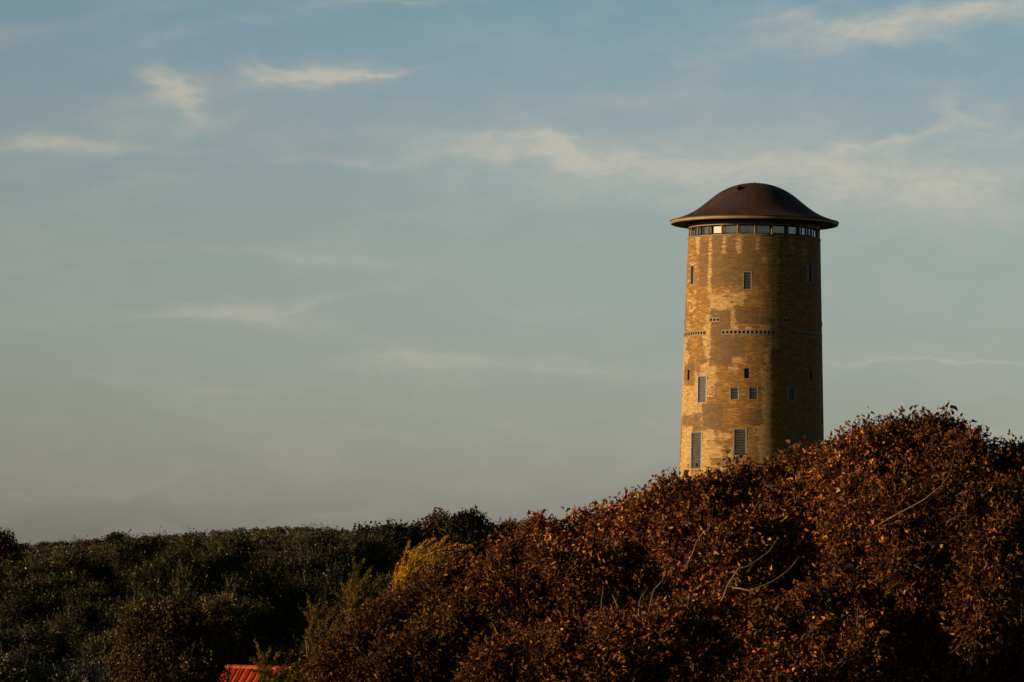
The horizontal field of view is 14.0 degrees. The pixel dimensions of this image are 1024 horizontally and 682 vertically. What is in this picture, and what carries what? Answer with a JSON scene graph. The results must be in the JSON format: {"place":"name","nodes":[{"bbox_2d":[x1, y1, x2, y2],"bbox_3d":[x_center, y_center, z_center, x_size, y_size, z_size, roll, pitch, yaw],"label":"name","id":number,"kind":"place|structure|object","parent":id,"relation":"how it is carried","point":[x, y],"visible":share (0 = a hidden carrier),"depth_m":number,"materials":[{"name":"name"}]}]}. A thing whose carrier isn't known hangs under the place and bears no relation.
{"place":"outdoors","nodes":[
{"label":"outdoors","id":0,"kind":"place"},
{"bbox_2d":[0,0,1023,563],"label":"sky","id":1,"kind":"structure","parent":0,"point":[264,263],"materials":[{"name":"blue"}]},
{"bbox_3d":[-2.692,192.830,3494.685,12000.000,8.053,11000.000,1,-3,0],"label":"ground","id":2,"kind":"structure","parent":0,"visible":0},
{"bbox_2d":[0,526,28,574],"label":"skyline tree","id":3,"kind":"object","parent":2,"relation":"on","point":[9,547],"visible":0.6,"depth_m":139.59,"materials":[{"name":"green plant"}]},
{"bbox_2d":[0,643,53,681],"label":"silver shrub","id":4,"kind":"object","parent":2,"relation":"on","point":[10,671],"visible":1,"depth_m":87.47,"materials":[{"name":"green plant"}]},
{"bbox_2d":[0,544,115,681],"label":"poplar tree","id":5,"kind":"object","parent":2,"relation":"on","point":[38,622],"visible":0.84,"depth_m":109.18,"materials":[{"name":"green plant"}]},
{"bbox_2d":[13,653,105,681],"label":"bush","id":6,"kind":"object","parent":2,"relation":"on","point":[79,674],"visible":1,"depth_m":87.59,"materials":[{"name":"green plant"}]},
{"bbox_2d":[101,529,131,617],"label":"skyline tree","id":7,"kind":"object","parent":2,"relation":"on","point":[113,537],"visible":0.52,"depth_m":204.50,"materials":[{"name":"green plant"}]},
{"bbox_2d":[61,524,232,681],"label":"poplar tree","id":8,"kind":"object","parent":2,"relation":"on","point":[130,570],"visible":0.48,"depth_m":111.79,"materials":[{"name":"green plant"}]},
{"bbox_2d":[93,588,249,681],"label":"bush","id":9,"kind":"object","parent":2,"relation":"on","point":[156,648],"visible":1,"depth_m":96.33,"materials":[{"name":"green plant"}]},
{"bbox_2d":[173,527,306,681],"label":"poplar tree","id":10,"kind":"object","parent":2,"relation":"on","point":[231,569],"visible":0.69,"depth_m":112.44,"materials":[{"name":"green plant"}]},
{"bbox_2d":[17,524,476,582],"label":"distant woods","id":11,"kind":"object","parent":2,"relation":"on","point":[280,540],"visible":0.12,"depth_m":198.40,"materials":[{"name":"green plant"}]},
{"bbox_2d":[214,638,293,680],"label":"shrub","id":12,"kind":"object","parent":2,"relation":"on","point":[239,660],"visible":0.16,"depth_m":128.25,"materials":[{"name":"green plant"}]},
{"bbox_2d":[219,664,298,681],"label":"house","id":13,"kind":"structure","parent":2,"relation":"on","point":[245,674],"depth_m":117.07,"materials":[{"name":"red tile"}]},
{"bbox_2d":[249,638,306,681],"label":"shrub","id":14,"kind":"object","parent":2,"relation":"on","point":[267,675],"visible":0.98,"depth_m":89.47,"materials":[{"name":"green plant"}]},
{"bbox_2d":[303,594,349,678],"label":"shrub","id":15,"kind":"object","parent":2,"relation":"on","point":[313,626],"visible":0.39,"depth_m":86.64,"materials":[{"name":"green plant"}]},
{"bbox_2d":[258,522,402,681],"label":"poplar tree","id":16,"kind":"object","parent":2,"relation":"on","point":[320,570],"visible":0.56,"depth_m":112.70,"materials":[{"name":"green plant"}]},
{"bbox_2d":[341,556,385,638],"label":"shrub","id":17,"kind":"object","parent":2,"relation":"on","point":[354,595],"visible":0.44,"depth_m":87.69,"materials":[{"name":"green plant"}]},
{"bbox_2d":[350,518,427,563],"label":"skyline tree","id":18,"kind":"object","parent":2,"relation":"on","point":[403,534],"visible":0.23,"depth_m":149.50,"materials":[{"name":"green plant"}]},
{"bbox_2d":[292,545,499,681],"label":"bush","id":19,"kind":"object","parent":2,"relation":"on","point":[417,629],"visible":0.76,"depth_m":80.55,"materials":[{"name":"brown plant"}]},
{"bbox_2d":[391,535,472,599],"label":"cypress tree","id":20,"kind":"object","parent":2,"relation":"on","point":[415,560],"visible":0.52,"depth_m":83.71,"materials":[{"name":"plant"}]},
{"bbox_2d":[407,507,456,559],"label":"skyline tree","id":21,"kind":"object","parent":2,"relation":"on","point":[434,526],"visible":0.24,"depth_m":164.45,"materials":[{"name":"green plant"}]},
{"bbox_2d":[444,505,500,560],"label":"skyline tree","id":22,"kind":"object","parent":2,"relation":"on","point":[467,527],"visible":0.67,"depth_m":159.43,"materials":[{"name":"green plant"}]},
{"bbox_2d":[482,516,524,549],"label":"skyline tree","id":23,"kind":"object","parent":2,"relation":"on","point":[510,526],"visible":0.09,"depth_m":171.39,"materials":[{"name":"brown plant"}]},
{"bbox_2d":[448,487,689,650],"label":"bush","id":24,"kind":"object","parent":2,"relation":"on","point":[586,560],"visible":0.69,"depth_m":79.68,"materials":[{"name":"brown plant"}]},
{"bbox_2d":[440,585,770,681],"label":"bush","id":25,"kind":"object","parent":2,"relation":"on","point":[668,643],"visible":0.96,"depth_m":77.08,"materials":[{"name":"brown plant"}]},
{"bbox_2d":[615,438,831,636],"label":"bush","id":26,"kind":"object","parent":2,"relation":"on","point":[741,530],"visible":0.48,"depth_m":79.10,"materials":[{"name":"brown plant"}]},
{"bbox_2d":[670,182,838,479],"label":"water tower","id":27,"kind":"structure","parent":2,"relation":"on","point":[752,382],"depth_m":286.44,"materials":[{"name":"brown brick"}]},
{"bbox_2d":[690,265,693,284],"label":"slatted window","id":28,"kind":"structure","parent":27,"relation":"in","point":[692,266],"depth_m":289.22,"materials":[{"name":"grey glass"}]},
{"bbox_2d":[690,432,701,468],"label":"slatted window","id":29,"kind":"structure","parent":27,"relation":"in","point":[696,437],"depth_m":287.25,"materials":[{"name":"grey glass"}]},
{"bbox_2d":[695,227,700,235],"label":"window","id":30,"kind":"structure","parent":27,"relation":"in","point":[696,227],"depth_m":289.36,"materials":[{"name":"grey glass"}]},
{"bbox_2d":[697,376,706,402],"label":"slatted window","id":31,"kind":"structure","parent":27,"relation":"in","point":[701,380],"depth_m":287.18,"materials":[{"name":"grey glass"}]},
{"bbox_2d":[701,226,710,234],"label":"window","id":32,"kind":"structure","parent":27,"relation":"in","point":[704,229],"depth_m":288.45,"materials":[{"name":"grey glass"}]},
{"bbox_2d":[709,225,723,234],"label":"window","id":33,"kind":"structure","parent":27,"relation":"in","point":[716,229],"depth_m":287.67,"materials":[{"name":"white glass"}]},
{"bbox_2d":[723,225,736,233],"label":"window","id":34,"kind":"structure","parent":27,"relation":"in","point":[728,229],"depth_m":287.04,"materials":[{"name":"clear glass"}]},
{"bbox_2d":[730,387,738,399],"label":"slatted window","id":35,"kind":"structure","parent":27,"relation":"in","point":[734,391],"depth_m":285.64,"materials":[{"name":"grey glass"}]},
{"bbox_2d":[733,429,746,455],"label":"slatted window","id":36,"kind":"structure","parent":27,"relation":"in","point":[739,435],"depth_m":285.30,"materials":[{"name":"grey glass"}]},
{"bbox_2d":[744,368,748,377],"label":"narrow window","id":37,"kind":"structure","parent":27,"relation":"in","point":[746,370],"depth_m":285.64,"materials":[{"name":"glass"}]},
{"bbox_2d":[739,225,753,233],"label":"window","id":38,"kind":"structure","parent":27,"relation":"in","point":[743,229],"depth_m":286.69,"materials":[{"name":"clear glass"}]},
{"bbox_2d":[742,271,751,289],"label":"slatted window","id":39,"kind":"structure","parent":27,"relation":"in","point":[747,275],"depth_m":286.06,"materials":[{"name":"grey glass"}]},
{"bbox_2d":[748,387,757,399],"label":"slatted window","id":40,"kind":"structure","parent":27,"relation":"in","point":[752,391],"depth_m":285.43,"materials":[{"name":"grey glass"}]},
{"bbox_2d":[756,225,770,233],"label":"window","id":41,"kind":"structure","parent":27,"relation":"in","point":[760,229],"depth_m":286.62,"materials":[{"name":"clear glass"}]},
{"bbox_2d":[773,225,786,234],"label":"window","id":42,"kind":"structure","parent":27,"relation":"in","point":[777,229],"depth_m":286.90,"materials":[{"name":"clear glass"}]},
{"bbox_2d":[788,387,794,400],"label":"slatted window","id":43,"kind":"structure","parent":27,"relation":"in","point":[791,390],"depth_m":286.06,"materials":[{"name":"grey glass"}]},
{"bbox_2d":[786,226,798,234],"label":"window","id":44,"kind":"structure","parent":27,"relation":"in","point":[793,230],"depth_m":287.39,"materials":[{"name":"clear glass"}]},
{"bbox_2d":[789,440,799,448],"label":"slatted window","id":45,"kind":"structure","parent":27,"relation":"in","point":[791,441],"depth_m":285.85,"materials":[{"name":"grey glass"}]},
{"bbox_2d":[799,227,808,235],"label":"window","id":46,"kind":"structure","parent":27,"relation":"in","point":[804,229],"depth_m":288.24,"materials":[{"name":"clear glass"}]},
{"bbox_2d":[807,263,812,282],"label":"slatted window","id":47,"kind":"structure","parent":27,"relation":"in","point":[809,266],"depth_m":288.02,"materials":[{"name":"grey glass"}]},
{"bbox_2d":[808,228,813,236],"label":"window","id":48,"kind":"structure","parent":27,"relation":"in","point":[808,228],"depth_m":289.08,"materials":[{"name":"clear glass"}]},
{"bbox_2d":[707,570,1023,681],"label":"bush","id":49,"kind":"object","parent":2,"relation":"on","point":[843,632],"visible":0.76,"depth_m":77.36,"materials":[{"name":"brown plant"}]},
{"bbox_2d":[782,401,1023,676],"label":"bush","id":50,"kind":"object","parent":2,"relation":"on","point":[924,517],"visible":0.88,"depth_m":77.56,"materials":[{"name":"brown plant"}]}
]}

